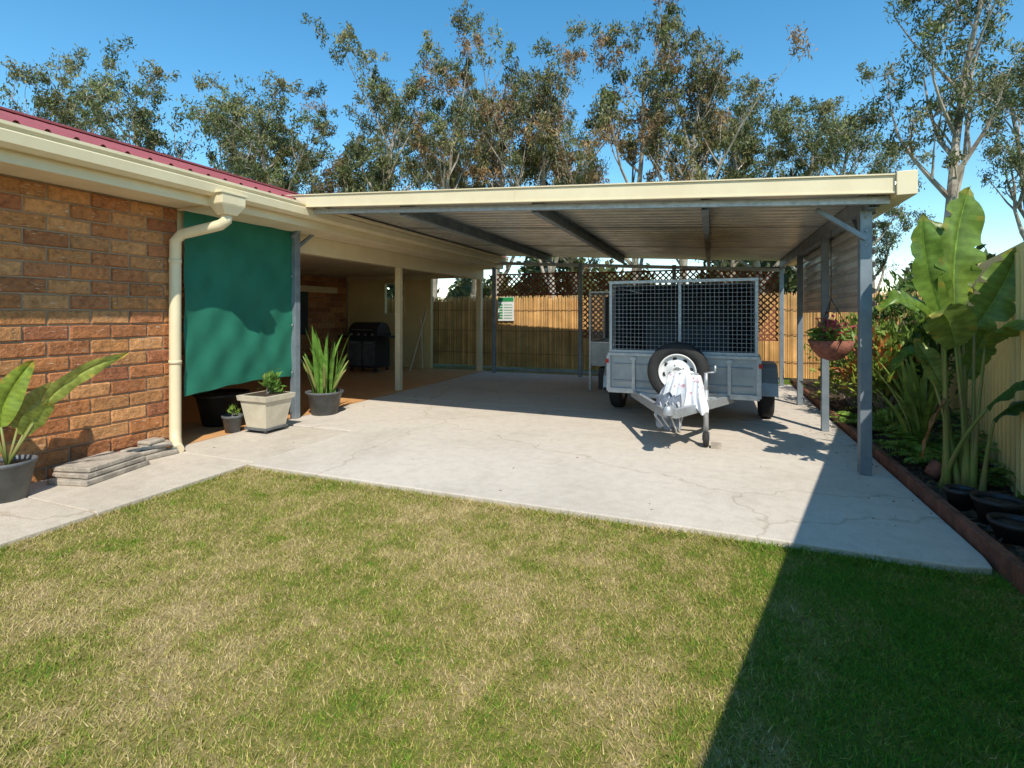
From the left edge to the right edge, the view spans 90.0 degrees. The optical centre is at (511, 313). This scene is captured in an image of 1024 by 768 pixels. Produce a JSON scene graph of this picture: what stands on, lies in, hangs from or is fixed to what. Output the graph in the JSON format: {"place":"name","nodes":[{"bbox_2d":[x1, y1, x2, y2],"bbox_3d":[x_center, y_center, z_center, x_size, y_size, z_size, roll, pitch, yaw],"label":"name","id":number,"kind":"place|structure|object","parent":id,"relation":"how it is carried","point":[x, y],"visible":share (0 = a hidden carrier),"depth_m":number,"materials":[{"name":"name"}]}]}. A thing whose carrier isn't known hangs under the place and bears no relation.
{"place":"outdoors","nodes":[
{"label":"outdoors","id":0,"kind":"place"},
{"bbox_2d":[0,426,345,547],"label":"garden path","id":1,"kind":"structure","parent":0,"point":[40,508],"depth_m":4.26,"materials":[{"name":"concrete"}]},
{"bbox_2d":[0,352,128,503],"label":"potted strelitzia plant","id":2,"kind":"object","parent":1,"relation":"on","point":[26,415],"visible":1,"depth_m":3.92,"materials":[{"name":"green plant"}]},
{"bbox_2d":[46,451,148,486],"bbox_3d":[-3.599,1.335,4.482,0.386,0.132,0.625,0,0,7],"label":"paver stack","id":3,"kind":"object","parent":1,"relation":"on","point":[93,469],"visible":1,"depth_m":4.33,"materials":[{"name":"concrete"}]},
{"bbox_2d":[120,437,177,459],"bbox_3d":[-3.543,1.318,4.997,0.255,0.166,0.457,0,0,21],"label":"flat rock pile","id":4,"kind":"object","parent":1,"relation":"on","point":[152,448],"visible":0.76,"depth_m":4.98,"materials":[{"name":"stone"}]},
{"bbox_2d":[236,390,295,433],"bbox_3d":[-2.955,1.178,6.163,0.460,0.442,0.460,0,0,21],"label":"square plant pot","id":5,"kind":"object","parent":1,"relation":"on","point":[264,411],"visible":0.98,"depth_m":6.03,"materials":[{"name":"ceramic"}]},
{"bbox_2d":[257,368,284,393],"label":"potted plant","id":6,"kind":"object","parent":5,"relation":"on","point":[271,379],"visible":1,"depth_m":6.16,"materials":[{"name":"green plant"}]},
{"bbox_2d":[181,365,484,445],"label":"patio floor","id":7,"kind":"structure","parent":0,"point":[356,384],"depth_m":9.78,"materials":[{"name":"ceramic"}]},
{"bbox_2d":[192,388,249,426],"bbox_3d":[-3.713,1.200,6.557,0.648,0.400,0.648,0,0,21],"label":"plant pot","id":8,"kind":"object","parent":7,"relation":"on","point":[213,406],"visible":0.85,"depth_m":6.34,"materials":[{"name":"black plastic"}]},
{"bbox_2d":[221,413,243,432],"bbox_3d":[-3.326,1.300,6.094,0.238,0.200,0.238,0,0,21],"label":"plant pot","id":9,"kind":"object","parent":7,"relation":"on","point":[232,424],"visible":0.94,"depth_m":6.02,"materials":[{"name":"plastic"}]},
{"bbox_2d":[227,404,239,416],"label":"seedling plant","id":10,"kind":"object","parent":9,"relation":"on","point":[232,410],"visible":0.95,"depth_m":6.08,"materials":[{"name":"green plant"}]},
{"bbox_2d":[338,322,394,371],"bbox_3d":[-3.532,0.799,12.639,1.500,1.199,0.602,0,0,21],"label":"barbecue grill","id":11,"kind":"object","parent":7,"relation":"on","point":[369,344],"visible":1,"depth_m":12.42,"materials":[{"name":"black metal"}]},
{"bbox_2d":[347,274,461,367],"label":"patio rear wall","id":12,"kind":"structure","parent":7,"relation":"on","point":[367,298],"depth_m":13.44,"materials":[{"name":"beige paint"}]},
{"bbox_2d":[409,310,426,369],"bbox_3d":[-2.402,0.649,13.014,0.511,1.505,0.126,0,0,-45],"label":"leaning timber","id":13,"kind":"object","parent":7,"relation":"on","point":[421,325],"visible":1,"depth_m":13.09,"materials":[{"name":"brown wood"}]},
{"bbox_2d":[395,267,482,390],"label":"patio posts","id":14,"kind":"object","parent":7,"relation":"on","point":[398,327],"visible":1,"depth_m":9.40,"materials":[{"name":"beige metal"}]},
{"bbox_2d":[0,364,1023,767],"bbox_3d":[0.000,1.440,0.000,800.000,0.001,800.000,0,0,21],"label":"ground","id":15,"kind":"structure","parent":0,"point":[594,706],"depth_m":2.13,"materials":[{"name":"green plant"}]},
{"bbox_2d":[0,34,144,133],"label":"eucalyptus tree","id":16,"kind":"object","parent":15,"relation":"on","point":[63,116],"visible":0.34,"depth_m":29.14,"materials":[{"name":"green plant"}]},
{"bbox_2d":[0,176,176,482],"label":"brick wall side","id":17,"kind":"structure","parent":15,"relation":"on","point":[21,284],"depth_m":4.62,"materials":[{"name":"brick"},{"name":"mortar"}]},
{"bbox_2d":[76,109,131,143],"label":"eucalyptus tree","id":18,"kind":"object","parent":15,"relation":"on","point":[110,135],"visible":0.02,"depth_m":35.02,"materials":[{"name":"green plant"}]},
{"bbox_2d":[56,55,225,171],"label":"eucalyptus tree","id":19,"kind":"object","parent":15,"relation":"on","point":[151,137],"visible":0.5,"depth_m":27.84,"materials":[{"name":"green plant"}]},
{"bbox_2d":[0,174,347,479],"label":"brick wall","id":20,"kind":"structure","parent":15,"relation":"on","point":[128,310],"depth_m":4.70,"materials":[{"name":"brown brick"}]},
{"bbox_2d":[168,215,231,452],"bbox_3d":[-3.244,0.197,5.247,0.676,2.454,0.253,0,0,3],"label":"downpipe","id":21,"kind":"object","parent":20,"relation":"attached to","point":[180,236],"visible":0.95,"depth_m":5.28,"materials":[{"name":"beige paint"}]},
{"bbox_2d":[0,162,498,276],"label":"soffit","id":22,"kind":"structure","parent":20,"relation":"attached to","point":[320,265],"depth_m":6.74,"materials":[{"name":"beige paint"}]},
{"bbox_2d":[184,206,293,396],"bbox_3d":[-3.216,-0.178,6.137,0.077,2.115,1.521,0,0,21],"label":"shade cloth","id":23,"kind":"object","parent":22,"relation":"hanging from","point":[238,318],"visible":0.95,"depth_m":6.04,"materials":[{"name":"fabric"}]},
{"bbox_2d":[0,147,502,279],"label":"fascia board","id":24,"kind":"object","parent":22,"relation":"attached to","point":[319,247],"visible":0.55,"depth_m":7.11,"materials":[{"name":"beige paint"}]},
{"bbox_2d":[208,190,247,216],"bbox_3d":[-2.949,-1.133,5.301,0.220,0.225,0.320,0,0,21],"label":"rainhead","id":25,"kind":"object","parent":24,"relation":"attached to","point":[224,202],"visible":0.88,"depth_m":5.22,"materials":[{"name":"beige paint"}]},
{"bbox_2d":[0,119,507,263],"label":"gutter","id":26,"kind":"object","parent":24,"relation":"attached to","point":[28,140],"visible":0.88,"depth_m":4.78,"materials":[{"name":"beige paint"}]},
{"bbox_2d":[192,70,303,193],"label":"eucalyptus tree","id":27,"kind":"object","parent":15,"relation":"on","point":[202,86],"visible":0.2,"depth_m":32.98,"materials":[{"name":"green plant"}]},
{"bbox_2d":[206,100,298,185],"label":"eucalyptus tree","id":28,"kind":"object","parent":15,"relation":"on","point":[239,145],"visible":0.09,"depth_m":31.27,"materials":[{"name":"green plant"}]},
{"bbox_2d":[181,263,345,387],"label":"brick wall","id":29,"kind":"structure","parent":15,"relation":"on","point":[315,320],"depth_m":13.24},
{"bbox_2d":[300,285,337,334],"bbox_3d":[-5.198,-0.100,12.348,0.090,1.200,2.800,0,0,21],"label":"window blind box","id":30,"kind":"object","parent":29,"relation":"attached to","point":[304,290],"visible":0.32,"depth_m":12.64,"materials":[{"name":"beige paint"}]},
{"bbox_2d":[174,68,388,193],"bbox_3d":[-11.464,-5.196,26.430,9.824,13.392,7.530,0,0,-30],"label":"eucalyptus tree","id":31,"kind":"object","parent":15,"relation":"on","point":[259,173],"visible":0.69,"depth_m":25.13,"materials":[{"name":"green plant"}]},
{"bbox_2d":[271,79,365,193],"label":"eucalyptus tree","id":32,"kind":"object","parent":15,"relation":"on","point":[315,187],"visible":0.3,"depth_m":30.36,"materials":[{"name":"green plant"}]},
{"bbox_2d":[300,12,461,192],"bbox_3d":[-7.865,-7.718,30.538,9.002,18.462,7.283,0,0,-17],"label":"eucalyptus tree","id":33,"kind":"object","parent":15,"relation":"on","point":[397,109],"visible":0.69,"depth_m":29.59,"materials":[{"name":"green plant"}]},
{"bbox_2d":[328,114,436,192],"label":"eucalyptus tree","id":34,"kind":"object","parent":15,"relation":"on","point":[369,166],"visible":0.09,"depth_m":36.87,"materials":[{"name":"green plant"}]},
{"bbox_2d":[392,0,497,301],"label":"eucalyptus tree","id":35,"kind":"object","parent":15,"relation":"on","point":[443,144],"visible":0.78,"depth_m":24.90,"materials":[{"name":"green plant"}]},
{"bbox_2d":[420,8,554,296],"bbox_3d":[-0.358,-8.015,30.635,10.294,19.052,7.699,0,0,-25],"label":"eucalyptus tree","id":36,"kind":"object","parent":15,"relation":"on","point":[482,162],"visible":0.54,"depth_m":29.61,"materials":[{"name":"green plant"}]},
{"bbox_2d":[440,90,562,300],"bbox_3d":[-2.104,-7.498,36.110,7.660,18.007,10.241,0,0,-42],"label":"eucalyptus tree","id":37,"kind":"object","parent":15,"relation":"on","point":[473,285],"visible":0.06,"depth_m":36.07,"materials":[{"name":"green plant"}]},
{"bbox_2d":[439,15,628,297],"bbox_3d":[1.443,-6.982,26.976,9.164,16.961,6.854,0,0,12],"label":"eucalyptus tree","id":38,"kind":"object","parent":15,"relation":"on","point":[540,160],"visible":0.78,"depth_m":25.89,"materials":[{"name":"green plant"}]},
{"bbox_2d":[536,72,612,299],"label":"eucalyptus tree","id":39,"kind":"object","parent":15,"relation":"on","point":[573,259],"visible":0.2,"depth_m":37.45,"materials":[{"name":"green plant"}]},
{"bbox_2d":[581,0,711,284],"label":"eucalyptus tree","id":40,"kind":"object","parent":15,"relation":"on","point":[605,109],"visible":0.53,"depth_m":27.79,"materials":[{"name":"green plant"}]},
{"bbox_2d":[387,290,920,378],"bbox_3d":[1.572,0.450,13.031,14.429,1.900,0.168,0,0,21],"label":"fence","id":41,"kind":"object","parent":15,"relation":"on","point":[539,332],"visible":0.3,"depth_m":13.30,"materials":[{"name":"beige wood"}]},
{"bbox_2d":[498,297,513,320],"bbox_3d":[-0.162,-0.135,13.590,0.460,0.630,0.016,0,0,21],"label":"notice sign","id":42,"kind":"object","parent":41,"relation":"attached to","point":[505,308],"visible":1,"depth_m":13.58,"materials":[{"name":"white paint"}]},
{"bbox_2d":[387,244,995,301],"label":"distant trees","id":43,"kind":"object","parent":15,"relation":"on","point":[461,287],"visible":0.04,"depth_m":44.29,"materials":[{"name":"green plant"}]},
{"bbox_2d":[618,8,817,283],"bbox_3d":[9.696,-8.015,27.328,7.294,19.052,9.752,0,0,-13],"label":"eucalyptus tree","id":44,"kind":"object","parent":15,"relation":"on","point":[712,80],"visible":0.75,"depth_m":26.81,"materials":[{"name":"green plant"}]},
{"bbox_2d":[690,76,795,282],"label":"eucalyptus tree","id":45,"kind":"object","parent":15,"relation":"on","point":[733,263],"visible":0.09,"depth_m":35.55,"materials":[{"name":"green plant"}]},
{"bbox_2d":[670,72,877,297],"bbox_3d":[15.333,-6.413,31.658,12.167,15.865,9.326,0,0,10],"label":"eucalyptus tree","id":46,"kind":"object","parent":15,"relation":"on","point":[748,150],"visible":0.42,"depth_m":31.02,"materials":[{"name":"green plant"}]},
{"bbox_2d":[752,96,896,271],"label":"eucalyptus tree","id":47,"kind":"object","parent":15,"relation":"on","point":[784,131],"visible":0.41,"depth_m":26.81,"materials":[{"name":"green plant"}]},
{"bbox_2d":[765,58,935,242],"bbox_3d":[21.582,-7.042,33.945,8.163,17.094,10.090,0,0,-27],"label":"eucalyptus tree","id":48,"kind":"object","parent":15,"relation":"on","point":[872,120],"visible":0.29,"depth_m":31.98,"materials":[{"name":"green plant"}]},
{"bbox_2d":[828,135,935,294],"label":"eucalyptus tree","id":49,"kind":"object","parent":15,"relation":"on","point":[885,224],"visible":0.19,"depth_m":37.64,"materials":[{"name":"green plant"}]},
{"bbox_2d":[793,381,1023,594],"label":"timber garden edging","id":50,"kind":"object","parent":15,"relation":"on","point":[997,556],"visible":0.54,"depth_m":3.40,"materials":[{"name":"brown wood"}]},
{"bbox_2d":[846,0,1023,222],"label":"eucalyptus tree","id":51,"kind":"object","parent":15,"relation":"on","point":[962,95],"visible":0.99,"depth_m":17.95,"materials":[{"name":"green plant"}]},
{"bbox_2d":[936,241,1023,496],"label":"sheet metal fence","id":52,"kind":"object","parent":15,"relation":"on","point":[1004,370],"visible":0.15,"depth_m":4.14,"materials":[{"name":"metal"}]},
{"bbox_2d":[968,50,1023,239],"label":"eucalyptus tree","id":53,"kind":"object","parent":15,"relation":"on","point":[1015,130],"visible":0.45,"depth_m":20.10,"materials":[{"name":"green plant"}]},
{"bbox_2d":[978,51,1023,184],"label":"eucalyptus tree","id":54,"kind":"object","parent":15,"relation":"on","point":[1020,104],"visible":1,"depth_m":15.43,"materials":[{"name":"green plant"}]},
{"bbox_2d":[0,0,1023,299],"label":"sky","id":55,"kind":"structure","parent":0,"point":[230,37],"materials":[{"name":"blue"}]},
{"bbox_2d":[248,371,991,574],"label":"concrete driveway","id":56,"kind":"structure","parent":0,"point":[474,437],"depth_m":4.76,"materials":[{"name":"grey concrete"}]},
{"bbox_2d":[300,326,350,415],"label":"potted snake plant","id":57,"kind":"object","parent":56,"relation":"on","point":[324,394],"visible":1,"depth_m":7.08,"materials":[{"name":"green plant"}]},
{"bbox_2d":[287,170,917,475],"bbox_3d":[1.220,-0.048,8.271,6.765,2.893,6.492,0,0,21],"label":"carport","id":58,"kind":"object","parent":56,"relation":"on","point":[817,231],"visible":0.84,"depth_m":6.08,"materials":[{"name":"metal"}]},
{"bbox_2d":[496,368,778,381],"bbox_3d":[2.411,1.300,11.085,6.000,0.040,0.040,0,0,21],"label":"screen bottom rail","id":59,"kind":"object","parent":58,"relation":"attached to","point":[547,370],"visible":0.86,"depth_m":11.71,"materials":[{"name":"metal"}]},
{"bbox_2d":[497,267,778,340],"bbox_3d":[2.433,-0.210,11.140,6.021,1.480,0.040,0,0,21],"label":"lattice screen","id":60,"kind":"object","parent":58,"relation":"attached to","point":[695,276],"visible":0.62,"depth_m":11.28,"materials":[{"name":"brown wood"}]},
{"bbox_2d":[805,299,855,360],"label":"hanging basket plant","id":61,"kind":"object","parent":58,"relation":"hanging from","point":[829,342],"visible":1,"depth_m":5.37,"materials":[{"name":"green plant"}]},
{"bbox_2d":[589,291,638,389],"bbox_3d":[2.308,0.492,9.782,1.400,1.816,1.338,0,0,21],"label":"wire crate","id":62,"kind":"object","parent":56,"relation":"on","point":[598,350],"visible":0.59,"depth_m":9.41,"materials":[{"name":"metal"}]},
{"bbox_2d":[603,277,778,448],"bbox_3d":[2.219,0.491,6.625,2.224,1.818,3.878,0,0,23],"label":"box trailer","id":63,"kind":"object","parent":56,"relation":"on","point":[679,351],"visible":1,"depth_m":6.37,"materials":[{"name":"metal"}]},
{"bbox_2d":[790,379,1023,561],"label":"mulch","id":64,"kind":"object","parent":0,"point":[1019,549],"visible":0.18,"depth_m":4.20,"materials":[{"name":"brown plant"}]},
{"bbox_2d":[801,313,886,408],"bbox_3d":[5.059,0.693,7.583,1.151,1.412,1.353,0,0,-25],"label":"garden shrub","id":65,"kind":"object","parent":64,"relation":"on","point":[836,375],"visible":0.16,"depth_m":7.61,"materials":[{"name":"green plant"}]},
{"bbox_2d":[803,312,890,393],"bbox_3d":[5.757,0.628,8.716,1.558,1.516,1.599,0,0,21],"label":"garden shrub","id":66,"kind":"object","parent":64,"relation":"on","point":[851,323],"visible":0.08,"depth_m":8.79,"materials":[{"name":"green plant"}]},
{"bbox_2d":[829,411,887,429],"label":"fern plant","id":67,"kind":"object","parent":64,"relation":"on","point":[854,420],"visible":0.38,"depth_m":6.16,"materials":[{"name":"green plant"}]},
{"bbox_2d":[831,316,922,410],"bbox_3d":[4.702,0.699,6.645,0.950,1.375,1.139,0,0,21],"label":"croton shrub","id":68,"kind":"object","parent":64,"relation":"on","point":[882,340],"visible":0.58,"depth_m":6.49,"materials":[{"name":"green plant"}]},
{"bbox_2d":[849,262,936,348],"bbox_3d":[6.413,0.281,8.510,1.355,2.209,1.479,0,0,21],"label":"garden shrub","id":69,"kind":"object","parent":64,"relation":"on","point":[896,310],"visible":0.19,"depth_m":8.39,"materials":[{"name":"green plant"}]},
{"bbox_2d":[872,397,933,439],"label":"garden shrub","id":70,"kind":"object","parent":64,"relation":"on","point":[889,416],"visible":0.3,"depth_m":5.44,"materials":[{"name":"green plant"}]},
{"bbox_2d":[846,392,970,424],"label":"fern plant","id":71,"kind":"object","parent":64,"relation":"on","point":[939,418],"visible":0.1,"depth_m":5.99,"materials":[{"name":"green plant"}]},
{"bbox_2d":[875,307,962,408],"bbox_3d":[5.372,0.571,6.604,1.238,1.629,1.062,0,0,43],"label":"garden shrub","id":72,"kind":"object","parent":64,"relation":"on","point":[919,329],"visible":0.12,"depth_m":6.53,"materials":[{"name":"green plant"}]},
{"bbox_2d":[851,413,987,446],"bbox_3d":[4.211,1.230,5.131,1.336,0.287,1.158,0,0,21],"label":"fern plant","id":73,"kind":"object","parent":64,"relation":"on","point":[889,429],"visible":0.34,"depth_m":5.13,"materials":[{"name":"green plant"}]},
{"bbox_2d":[873,356,970,457],"bbox_3d":[3.881,0.838,4.924,0.741,1.063,0.743,0,0,-27],"label":"strap leaf plant","id":74,"kind":"object","parent":64,"relation":"on","point":[919,412],"visible":0.66,"depth_m":4.93,"materials":[{"name":"green plant"}]},
{"bbox_2d":[924,459,941,479],"bbox_3d":[3.519,1.286,4.244,0.172,0.172,0.147,0,0,21],"label":"terracotta pot","id":75,"kind":"object","parent":64,"relation":"on","point":[933,468],"visible":0.78,"depth_m":4.21,"materials":[{"name":"brown ceramic"}]},
{"bbox_2d":[872,428,1009,468],"bbox_3d":[3.881,1.238,4.624,1.177,0.271,1.141,0,0,21],"label":"fern plant","id":76,"kind":"object","parent":64,"relation":"on","point":[911,450],"visible":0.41,"depth_m":4.70,"materials":[{"name":"green plant"}]},
{"bbox_2d":[876,186,1023,490],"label":"banana plant","id":77,"kind":"object","parent":64,"relation":"on","point":[948,257],"visible":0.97,"depth_m":3.96,"materials":[{"name":"green plant"}]},
{"bbox_2d":[943,484,978,510],"bbox_3d":[3.183,1.304,3.629,0.194,0.140,0.194,0,0,21],"label":"black plant pot","id":78,"kind":"object","parent":64,"relation":"on","point":[958,496],"visible":0.82,"depth_m":3.59,"materials":[{"name":"plastic"}]},
{"bbox_2d":[910,455,1017,487],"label":"fern plant","id":79,"kind":"object","parent":64,"relation":"on","point":[994,471],"visible":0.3,"depth_m":4.04,"materials":[{"name":"green plant"}]},
{"bbox_2d":[970,491,1023,525],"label":"black plant pot","id":80,"kind":"object","parent":64,"relation":"on","point":[985,502],"visible":0.75,"depth_m":3.35,"materials":[{"name":"plastic"}]},
{"bbox_2d":[987,512,1023,546],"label":"black plant pot","id":81,"kind":"object","parent":64,"relation":"on","point":[1008,528],"visible":0.99,"depth_m":3.08,"materials":[{"name":"plastic"}]},
{"bbox_2d":[1016,488,1023,499],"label":"garden shrub","id":82,"kind":"object","parent":64,"relation":"on","point":[1019,495],"visible":0.25,"depth_m":3.36,"materials":[{"name":"green plant"}]},
{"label":"gable ends","id":83,"kind":"object","parent":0,"visible":0},
{"bbox_2d":[0,106,508,257],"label":"roof sheeting","id":84,"kind":"object","parent":83,"relation":"on","point":[18,117],"visible":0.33,"depth_m":6.30,"materials":[{"name":"red metal"}]}
]}

